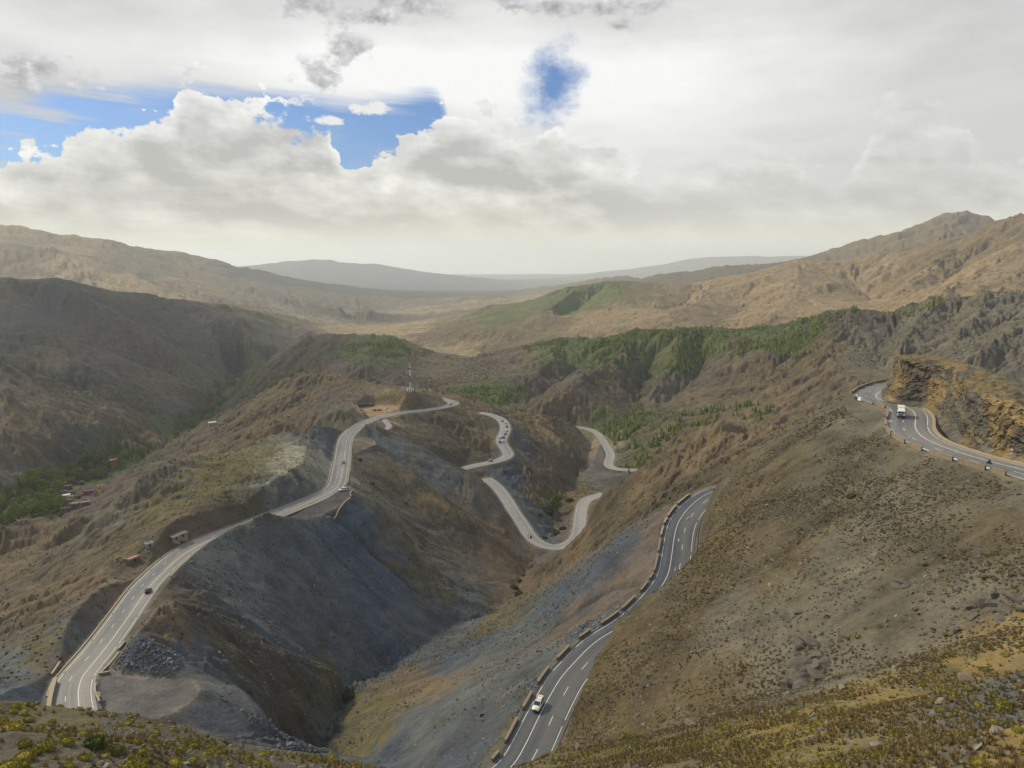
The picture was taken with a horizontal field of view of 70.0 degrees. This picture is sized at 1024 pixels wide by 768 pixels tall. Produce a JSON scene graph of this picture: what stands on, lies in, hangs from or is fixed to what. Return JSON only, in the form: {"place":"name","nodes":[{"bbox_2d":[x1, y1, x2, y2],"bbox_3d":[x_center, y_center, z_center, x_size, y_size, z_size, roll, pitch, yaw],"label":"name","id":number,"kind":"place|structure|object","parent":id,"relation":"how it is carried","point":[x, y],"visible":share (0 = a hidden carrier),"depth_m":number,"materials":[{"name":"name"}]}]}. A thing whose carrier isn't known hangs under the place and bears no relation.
{"place":"outdoors","nodes":[
{"label":"outdoors","id":0,"kind":"place"},
{"bbox_2d":[52,398,458,710],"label":"road","id":1,"kind":"structure","parent":0,"point":[76,678],"depth_m":262.41,"materials":[{"name":"grey asphalt"}]},
{"bbox_2d":[46,465,331,696],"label":"kerb","id":2,"kind":"structure","parent":1,"relation":"on","point":[90,636],"depth_m":283.77,"materials":[{"name":"concrete"}]},
{"bbox_2d":[381,418,391,429],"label":"road","id":3,"kind":"structure","parent":0,"point":[387,423],"depth_m":641.48,"materials":[{"name":"asphalt"}]},
{"bbox_2d":[461,412,513,469],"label":"road","id":4,"kind":"structure","parent":0,"point":[506,450],"depth_m":677.67,"materials":[{"name":"grey asphalt"}]},
{"bbox_2d":[0,210,994,326],"bbox_3d":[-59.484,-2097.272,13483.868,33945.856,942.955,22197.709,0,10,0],"label":"mountains","id":5,"kind":"structure","parent":0,"point":[335,293],"depth_m":4775.10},
{"bbox_2d":[0,293,1023,767],"bbox_3d":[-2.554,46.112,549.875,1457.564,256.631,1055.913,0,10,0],"label":"ground","id":6,"kind":"structure","parent":0,"point":[114,517],"depth_m":294.00,"materials":[{"name":"brown soil"}]},
{"bbox_2d":[0,757,24,767],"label":"cushion shrub","id":7,"kind":"object","parent":6,"relation":"on","point":[11,764],"visible":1,"depth_m":41.01,"materials":[{"name":"yellow plant"}]},
{"bbox_2d":[3,502,23,521],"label":"broadleaf tree","id":8,"kind":"object","parent":6,"relation":"on","point":[13,512],"visible":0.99,"depth_m":563.66,"materials":[{"name":"green plant"}]},
{"bbox_2d":[0,719,26,731],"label":"cushion shrub","id":9,"kind":"object","parent":6,"relation":"on","point":[10,726],"visible":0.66,"depth_m":56.42,"materials":[{"name":"yellow plant"}]},
{"bbox_2d":[13,504,28,519],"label":"broadleaf tree","id":10,"kind":"object","parent":6,"relation":"on","point":[22,512],"visible":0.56,"depth_m":586.96,"materials":[{"name":"green plant"}]},
{"bbox_2d":[14,475,27,485],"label":"broadleaf tree","id":11,"kind":"object","parent":6,"relation":"on","point":[23,478],"visible":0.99,"depth_m":685.92,"materials":[{"name":"green plant"}]},
{"bbox_2d":[17,708,29,715],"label":"cushion shrub","id":12,"kind":"object","parent":6,"relation":"on","point":[23,712],"visible":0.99,"depth_m":60.03,"materials":[{"name":"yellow plant"}]},
{"bbox_2d":[11,747,37,761],"bbox_3d":[-28.466,21.685,42.607,1.507,0.864,1.380,-1,12,8],"label":"cushion shrub","id":13,"kind":"object","parent":6,"relation":"on","point":[28,754],"visible":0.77,"depth_m":42.57,"materials":[{"name":"yellow plant"}]},
{"bbox_2d":[17,737,32,748],"bbox_3d":[-29.468,21.652,44.150,1.033,0.600,1.182,-2,8,-11],"label":"cushion shrub","id":14,"kind":"object","parent":6,"relation":"on","point":[27,742],"visible":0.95,"depth_m":44.03,"materials":[{"name":"green plant"}]},
{"bbox_2d":[19,758,30,767],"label":"cushion shrub","id":15,"kind":"object","parent":6,"relation":"on","point":[27,764],"visible":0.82,"depth_m":41.44,"materials":[{"name":"yellow plant"}]},
{"bbox_2d":[22,468,33,478],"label":"broadleaf tree","id":16,"kind":"object","parent":6,"relation":"on","point":[31,472],"visible":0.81,"depth_m":698.67,"materials":[{"name":"green plant"}]},
{"bbox_2d":[23,504,38,516],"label":"broadleaf tree","id":17,"kind":"object","parent":6,"relation":"on","point":[31,510],"visible":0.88,"depth_m":592.70,"materials":[{"name":"green plant"}]},
{"bbox_2d":[24,498,39,514],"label":"broadleaf tree","id":18,"kind":"object","parent":6,"relation":"on","point":[34,500],"visible":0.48,"depth_m":602.83,"materials":[{"name":"green plant"}]},
{"bbox_2d":[26,476,41,489],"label":"broadleaf tree","id":19,"kind":"object","parent":6,"relation":"on","point":[35,483],"visible":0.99,"depth_m":689.15,"materials":[{"name":"green plant"}]},
{"bbox_2d":[33,466,45,480],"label":"broadleaf tree","id":20,"kind":"object","parent":6,"relation":"on","point":[40,470],"visible":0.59,"depth_m":777.81,"materials":[{"name":"green plant"}]},
{"bbox_2d":[32,500,49,515],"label":"broadleaf tree","id":21,"kind":"object","parent":6,"relation":"on","point":[40,508],"visible":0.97,"depth_m":592.51,"materials":[{"name":"green plant"}]},
{"bbox_2d":[33,491,50,503],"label":"broadleaf tree","id":22,"kind":"object","parent":6,"relation":"on","point":[41,496],"visible":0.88,"depth_m":627.76,"materials":[{"name":"green plant"}]},
{"bbox_2d":[31,737,58,751],"bbox_3d":[-28.409,21.926,44.285,1.608,0.737,1.485,1,6,-11],"label":"cushion shrub","id":23,"kind":"object","parent":6,"relation":"on","point":[46,745],"visible":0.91,"depth_m":44.26,"materials":[{"name":"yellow plant"}]},
{"bbox_2d":[46,677,56,705],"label":"parapet wall","id":24,"kind":"structure","parent":6,"relation":"on","point":[51,693],"depth_m":198.07,"materials":[{"name":"stone"}]},
{"bbox_2d":[46,467,56,479],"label":"broadleaf tree","id":25,"kind":"object","parent":6,"relation":"on","point":[53,471],"visible":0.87,"depth_m":805.51,"materials":[{"name":"green plant"}]},
{"bbox_2d":[46,486,63,496],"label":"broadleaf tree","id":26,"kind":"object","parent":6,"relation":"on","point":[58,489],"visible":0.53,"depth_m":655.96,"materials":[{"name":"green plant"}]},
{"bbox_2d":[50,661,60,676],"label":"parapet wall","id":27,"kind":"structure","parent":6,"relation":"on","point":[55,669],"depth_m":212.28,"materials":[{"name":"stone"}]},
{"bbox_2d":[50,479,62,489],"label":"broadleaf tree","id":28,"kind":"object","parent":6,"relation":"on","point":[58,483],"visible":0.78,"depth_m":692.78,"materials":[{"name":"green plant"}]},
{"bbox_2d":[49,495,69,512],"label":"broadleaf tree","id":29,"kind":"object","parent":6,"relation":"on","point":[62,499],"visible":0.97,"depth_m":597.79,"materials":[{"name":"green plant"}]},
{"bbox_2d":[52,473,66,481],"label":"broadleaf tree","id":30,"kind":"object","parent":6,"relation":"on","point":[57,476],"visible":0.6,"depth_m":716.37,"materials":[{"name":"green plant"}]},
{"bbox_2d":[55,731,70,737],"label":"cushion shrub","id":31,"kind":"object","parent":6,"relation":"on","point":[62,734],"visible":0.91,"depth_m":46.36,"materials":[{"name":"green plant"}]},
{"bbox_2d":[60,506,70,515],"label":"house","id":32,"kind":"structure","parent":6,"relation":"on","point":[64,509],"depth_m":594.72,"materials":[{"name":"paint"}]},
{"bbox_2d":[59,736,75,746],"bbox_3d":[-27.856,22.317,45.706,1.085,0.560,0.975,11,11,40],"label":"cushion shrub","id":33,"kind":"object","parent":6,"relation":"on","point":[65,741],"visible":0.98,"depth_m":45.63,"materials":[{"name":"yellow plant"}]},
{"bbox_2d":[60,761,75,767],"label":"cushion shrub","id":34,"kind":"object","parent":6,"relation":"on","point":[70,765],"visible":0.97,"depth_m":41.91,"materials":[{"name":"yellow plant"}]},
{"bbox_2d":[65,461,75,472],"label":"broadleaf tree","id":35,"kind":"object","parent":6,"relation":"on","point":[69,466],"visible":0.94,"depth_m":856.73,"materials":[{"name":"green plant"}]},
{"bbox_2d":[70,501,79,510],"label":"house","id":36,"kind":"structure","parent":6,"relation":"on","point":[74,505],"depth_m":598.23,"materials":[{"name":"paint"}]},
{"bbox_2d":[69,467,82,477],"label":"broadleaf tree","id":37,"kind":"object","parent":6,"relation":"on","point":[76,473],"visible":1,"depth_m":850.18,"materials":[{"name":"green plant"}]},
{"bbox_2d":[76,753,92,761],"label":"cushion shrub","id":38,"kind":"object","parent":6,"relation":"on","point":[86,757],"visible":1,"depth_m":44.22,"materials":[{"name":"yellow plant"}]},
{"bbox_2d":[80,500,89,507],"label":"house","id":39,"kind":"structure","parent":6,"relation":"on","point":[84,503],"depth_m":596.12,"materials":[{"name":"paint"}]},
{"bbox_2d":[82,488,94,495],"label":"house","id":40,"kind":"structure","parent":6,"relation":"on","point":[87,491],"depth_m":653.06,"materials":[{"name":"paint"}]},
{"bbox_2d":[83,469,94,480],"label":"broadleaf tree","id":41,"kind":"object","parent":6,"relation":"on","point":[88,475],"visible":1,"depth_m":860.58,"materials":[{"name":"green plant"}]},
{"bbox_2d":[80,448,99,463],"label":"broadleaf tree","id":42,"kind":"object","parent":6,"relation":"on","point":[86,453],"visible":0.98,"depth_m":891.72,"materials":[{"name":"green plant"}]},
{"bbox_2d":[83,734,107,752],"bbox_3d":[-26.567,22.957,46.604,1.606,1.171,1.599,-1,11,13],"label":"green bush","id":43,"kind":"object","parent":6,"relation":"on","point":[97,743],"visible":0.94,"depth_m":46.38,"materials":[{"name":"green plant"}]},
{"bbox_2d":[99,652,119,675],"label":"parapet wall","id":44,"kind":"structure","parent":6,"relation":"on","point":[106,667],"depth_m":214.68,"materials":[{"name":"stone"}]},
{"bbox_2d":[108,458,118,466],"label":"house","id":45,"kind":"structure","parent":6,"relation":"on","point":[114,462],"depth_m":920.34,"materials":[{"name":"red paint"}]},
{"bbox_2d":[105,742,123,755],"bbox_3d":[-25.521,23.378,46.735,1.300,0.748,1.438,-5,11,-27],"label":"cushion shrub","id":46,"kind":"object","parent":6,"relation":"on","point":[118,749],"visible":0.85,"depth_m":46.78,"materials":[{"name":"green plant"}]},
{"bbox_2d":[117,754,146,767],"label":"cushion shrub","id":47,"kind":"object","parent":6,"relation":"on","point":[133,762],"visible":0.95,"depth_m":44.35,"materials":[{"name":"yellow plant"}]},
{"bbox_2d":[123,553,140,565],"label":"hut","id":48,"kind":"object","parent":6,"relation":"on","point":[131,559],"visible":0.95,"depth_m":301.28,"materials":[{"name":"paint"}]},
{"bbox_2d":[136,747,149,755],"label":"cushion shrub","id":49,"kind":"object","parent":6,"relation":"on","point":[140,753],"visible":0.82,"depth_m":48.21,"materials":[{"name":"yellow plant"}]},
{"bbox_2d":[143,755,155,764],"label":"cushion shrub","id":50,"kind":"object","parent":6,"relation":"on","point":[149,759],"visible":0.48,"depth_m":47.05,"materials":[{"name":"green plant"}]},
{"bbox_2d":[169,534,179,543],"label":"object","id":51,"kind":"object","parent":6,"relation":"on","point":[175,538],"visible":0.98,"depth_m":326.02,"materials":[{"name":"paint"}]},
{"bbox_2d":[168,756,182,767],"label":"cushion shrub","id":52,"kind":"object","parent":6,"relation":"on","point":[176,762],"visible":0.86,"depth_m":48.24,"materials":[{"name":"yellow plant"}]},
{"bbox_2d":[171,745,185,753],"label":"cushion shrub","id":53,"kind":"object","parent":6,"relation":"on","point":[181,750],"visible":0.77,"depth_m":51.60,"materials":[{"name":"green plant"}]},
{"bbox_2d":[175,530,187,541],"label":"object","id":54,"kind":"object","parent":6,"relation":"on","point":[183,534],"visible":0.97,"depth_m":330.77,"materials":[{"name":"paint"}]},
{"bbox_2d":[184,755,199,765],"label":"cushion shrub","id":55,"kind":"object","parent":6,"relation":"on","point":[193,759],"visible":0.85,"depth_m":50.21,"materials":[{"name":"green plant"}]},
{"bbox_2d":[186,742,202,749],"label":"cushion shrub","id":56,"kind":"object","parent":6,"relation":"on","point":[197,745],"visible":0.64,"depth_m":59.50,"materials":[{"name":"green plant"}]},
{"bbox_2d":[169,429,360,576],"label":"kerb","id":57,"kind":"structure","parent":6,"relation":"on","point":[284,515],"depth_m":388.62,"materials":[{"name":"concrete"}]},
{"bbox_2d":[217,693,317,752],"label":"slate talus","id":58,"kind":"structure","parent":6,"relation":"on","point":[288,745],"depth_m":204.71,"materials":[{"name":"stone"}]},
{"bbox_2d":[326,497,350,519],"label":"parapet wall","id":59,"kind":"structure","parent":6,"relation":"on","point":[341,506],"depth_m":388.77,"materials":[{"name":"stone"}]},
{"bbox_2d":[342,689,354,699],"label":"green bush","id":60,"kind":"object","parent":6,"relation":"on","point":[348,694],"visible":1,"depth_m":290.28,"materials":[{"name":"green plant"}]},
{"bbox_2d":[113,605,622,718],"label":"slate heap","id":61,"kind":"object","parent":6,"relation":"on","point":[570,635],"visible":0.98,"depth_m":211.96,"materials":[{"name":"grey stone"}]},
{"bbox_2d":[170,516,628,765],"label":"slate stones","id":62,"kind":"object","parent":6,"relation":"on","point":[226,662],"visible":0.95,"depth_m":285.06,"materials":[{"name":"grey stone"}]},
{"bbox_2d":[491,749,499,762],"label":"parapet wall","id":63,"kind":"structure","parent":6,"relation":"on","point":[495,755],"depth_m":156.10,"materials":[{"name":"stone"}]},
{"bbox_2d":[504,717,518,743],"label":"parapet wall","id":64,"kind":"structure","parent":6,"relation":"on","point":[510,730],"depth_m":163.55,"materials":[{"name":"stone"}]},
{"bbox_2d":[0,628,1023,767],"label":"dry grass","id":65,"kind":"structure","parent":6,"relation":"on","point":[906,749],"depth_m":68.28,"materials":[{"name":"plant"}]},
{"bbox_2d":[0,290,1023,686],"bbox_3d":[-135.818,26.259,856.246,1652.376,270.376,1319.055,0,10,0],"label":"hillside scrub","id":66,"kind":"object","parent":6,"relation":"on","point":[442,452],"visible":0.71,"depth_m":690.38,"materials":[{"name":"green plant"}]},
{"bbox_2d":[0,406,1023,767],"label":"scree","id":67,"kind":"structure","parent":6,"relation":"on","point":[272,758],"depth_m":115.12,"materials":[{"name":"stone"}]},
{"bbox_2d":[7,638,1023,767],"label":"shrubs","id":68,"kind":"object","parent":6,"relation":"on","point":[830,753],"visible":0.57,"depth_m":70.83,"materials":[{"name":"green plant"}]},
{"bbox_2d":[522,691,532,709],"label":"parapet wall","id":69,"kind":"structure","parent":6,"relation":"on","point":[527,700],"depth_m":173.88,"materials":[{"name":"stone"}]},
{"bbox_2d":[537,666,549,684],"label":"parapet wall","id":70,"kind":"structure","parent":6,"relation":"on","point":[543,673],"depth_m":183.51,"materials":[{"name":"stone"}]},
{"bbox_2d":[542,506,553,513],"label":"green bush","id":71,"kind":"object","parent":6,"relation":"on","point":[548,510],"visible":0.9,"depth_m":590.84,"materials":[{"name":"green plant"}]},
{"bbox_2d":[548,492,562,508],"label":"broadleaf tree","id":72,"kind":"object","parent":6,"relation":"on","point":[555,502],"visible":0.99,"depth_m":604.86,"materials":[{"name":"green plant"}]},
{"bbox_2d":[556,644,569,660],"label":"parapet wall","id":73,"kind":"structure","parent":6,"relation":"on","point":[562,652],"depth_m":192.16,"materials":[{"name":"stone"}]},
{"bbox_2d":[578,628,590,639],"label":"parapet wall","id":74,"kind":"structure","parent":6,"relation":"on","point":[584,633],"depth_m":199.67,"materials":[{"name":"stone"}]},
{"bbox_2d":[600,610,618,625],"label":"parapet wall","id":75,"kind":"structure","parent":6,"relation":"on","point":[609,618],"depth_m":205.79,"materials":[{"name":"stone"}]},
{"bbox_2d":[621,595,635,610],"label":"parapet wall","id":76,"kind":"structure","parent":6,"relation":"on","point":[628,602],"depth_m":212.11,"materials":[{"name":"stone"}]},
{"bbox_2d":[685,719,695,725],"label":"boulder","id":77,"kind":"object","parent":6,"relation":"on","point":[689,722],"visible":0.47,"depth_m":116.43,"materials":[{"name":"stone"}]},
{"bbox_2d":[695,512,704,553],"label":"retaining wall","id":78,"kind":"structure","parent":6,"relation":"on","point":[698,534],"depth_m":244.64,"materials":[{"name":"concrete"}]},
{"bbox_2d":[770,609,802,624],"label":"rock outcrop","id":79,"kind":"object","parent":6,"relation":"on","point":[784,615],"visible":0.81,"depth_m":139.95,"materials":[{"name":"stone"}]},
{"bbox_2d":[557,406,1023,750],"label":"slope scrub","id":80,"kind":"object","parent":6,"relation":"on","point":[835,658],"visible":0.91,"depth_m":148.14,"materials":[{"name":"brown plant"}]},
{"bbox_2d":[781,634,830,690],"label":"rock outcrop","id":81,"kind":"object","parent":6,"relation":"on","point":[794,673],"visible":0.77,"depth_m":123.53,"materials":[{"name":"grey stone"}]},
{"bbox_2d":[892,433,905,443],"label":"parapet wall","id":82,"kind":"structure","parent":6,"relation":"on","point":[898,437],"depth_m":187.75,"materials":[{"name":"stone"}]},
{"bbox_2d":[890,578,920,589],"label":"rock outcrop","id":83,"kind":"object","parent":6,"relation":"on","point":[904,585],"visible":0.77,"depth_m":129.65,"materials":[{"name":"stone"}]},
{"bbox_2d":[907,441,922,450],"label":"parapet wall","id":84,"kind":"structure","parent":6,"relation":"on","point":[915,446],"depth_m":178.72,"materials":[{"name":"stone"}]},
{"bbox_2d":[935,697,945,704],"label":"boulder","id":85,"kind":"object","parent":6,"relation":"on","point":[940,699],"visible":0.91,"depth_m":68.23,"materials":[{"name":"stone"}]},
{"bbox_2d":[929,449,953,460],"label":"parapet wall","id":86,"kind":"structure","parent":6,"relation":"on","point":[941,455],"depth_m":168.71,"materials":[{"name":"stone"}]},
{"bbox_2d":[936,720,949,726],"bbox_3d":[37.107,29.364,62.921,1.006,0.834,0.662,1,10,5],"label":"boulder","id":87,"kind":"object","parent":6,"relation":"on","point":[943,723],"visible":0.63,"depth_m":62.80,"materials":[{"name":"stone"}]},
{"bbox_2d":[957,672,975,681],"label":"boulder","id":88,"kind":"object","parent":6,"relation":"on","point":[961,676],"visible":0.66,"depth_m":92.22,"materials":[{"name":"stone"}]},
{"bbox_2d":[957,458,986,469],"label":"parapet wall","id":89,"kind":"structure","parent":6,"relation":"on","point":[971,464],"depth_m":159.74,"materials":[{"name":"stone"}]},
{"bbox_2d":[922,408,1023,464],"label":"kerb","id":90,"kind":"structure","parent":6,"relation":"on","point":[937,433],"depth_m":184.54,"materials":[{"name":"concrete"}]},
{"bbox_2d":[967,756,990,767],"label":"cushion shrub","id":91,"kind":"object","parent":6,"relation":"on","point":[978,761],"visible":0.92,"depth_m":44.02,"materials":[{"name":"yellow plant"}]},
{"bbox_2d":[964,589,1023,621],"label":"rock outcrop","id":92,"kind":"object","parent":6,"relation":"on","point":[986,601],"visible":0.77,"depth_m":112.39,"materials":[{"name":"grey stone"}]},
{"bbox_2d":[985,716,1004,725],"bbox_3d":[40.850,28.519,61.679,1.552,0.758,1.391,-3,10,-1],"label":"cushion shrub","id":93,"kind":"object","parent":6,"relation":"on","point":[991,719],"visible":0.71,"depth_m":61.77,"materials":[{"name":"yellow plant"}]},
{"bbox_2d":[989,725,1002,734],"bbox_3d":[31.929,22.851,48.099,1.240,0.290,0.924,-17,17,-37],"label":"boulder","id":94,"kind":"object","parent":6,"relation":"on","point":[993,727],"visible":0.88,"depth_m":48.28,"materials":[{"name":"stone"}]},
{"bbox_2d":[989,467,1007,475],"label":"parapet wall","id":95,"kind":"structure","parent":6,"relation":"on","point":[998,471],"depth_m":152.57,"materials":[{"name":"stone"}]},
{"bbox_2d":[991,697,1014,711],"bbox_3d":[43.308,28.318,64.422,1.962,1.146,1.967,12,18,37],"label":"cushion shrub","id":96,"kind":"object","parent":6,"relation":"on","point":[1005,704],"visible":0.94,"depth_m":64.34,"materials":[{"name":"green plant"}]},
{"bbox_2d":[1011,724,1022,732],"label":"cushion shrub","id":97,"kind":"object","parent":6,"relation":"on","point":[1017,729],"visible":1,"depth_m":47.15,"materials":[{"name":"yellow plant"}]},
{"bbox_2d":[0,213,1023,459],"bbox_3d":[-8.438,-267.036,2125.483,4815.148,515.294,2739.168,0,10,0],"label":"hills","id":98,"kind":"structure","parent":0,"point":[174,357],"depth_m":1798.78,"materials":[{"name":"brown soil"}]},
{"bbox_2d":[243,295,940,433],"bbox_3d":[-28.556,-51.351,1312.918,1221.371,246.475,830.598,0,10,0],"label":"pine wood","id":99,"kind":"object","parent":98,"relation":"on","point":[789,344],"visible":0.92,"depth_m":1160.76,"materials":[{"name":"green plant"}]},
{"bbox_2d":[0,0,1023,273],"label":"sky","id":100,"kind":"structure","parent":0,"point":[433,136],"materials":[{"name":"white"}]},
{"bbox_2d":[481,478,602,549],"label":"road","id":101,"kind":"structure","parent":0,"point":[521,521],"depth_m":563.50,"materials":[{"name":"grey asphalt"}]},
{"bbox_2d":[487,486,715,767],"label":"road","id":102,"kind":"structure","parent":0,"point":[534,735],"depth_m":185.95,"materials":[{"name":"grey asphalt"}]},
{"bbox_2d":[532,694,544,711],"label":"suv","id":103,"kind":"object","parent":102,"relation":"on","point":[538,703],"visible":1,"depth_m":171.46,"materials":[{"name":"beige paint"}]},
{"bbox_2d":[576,426,636,470],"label":"road","id":104,"kind":"structure","parent":0,"point":[610,455],"depth_m":815.95,"materials":[{"name":"asphalt"}]},
{"bbox_2d":[854,381,1023,480],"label":"road","id":105,"kind":"structure","parent":0,"point":[914,425],"depth_m":197.44,"materials":[{"name":"grey asphalt"}]},
{"bbox_2d":[896,405,905,417],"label":"cargo truck","id":106,"kind":"object","parent":105,"relation":"on","point":[900,411],"visible":1,"depth_m":216.74,"materials":[{"name":"white paint"}]},
{"bbox_2d":[881,354,1023,462],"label":"cliff","id":107,"kind":"structure","parent":0,"point":[978,408],"depth_m":196.35,"materials":[{"name":"brown stone"}]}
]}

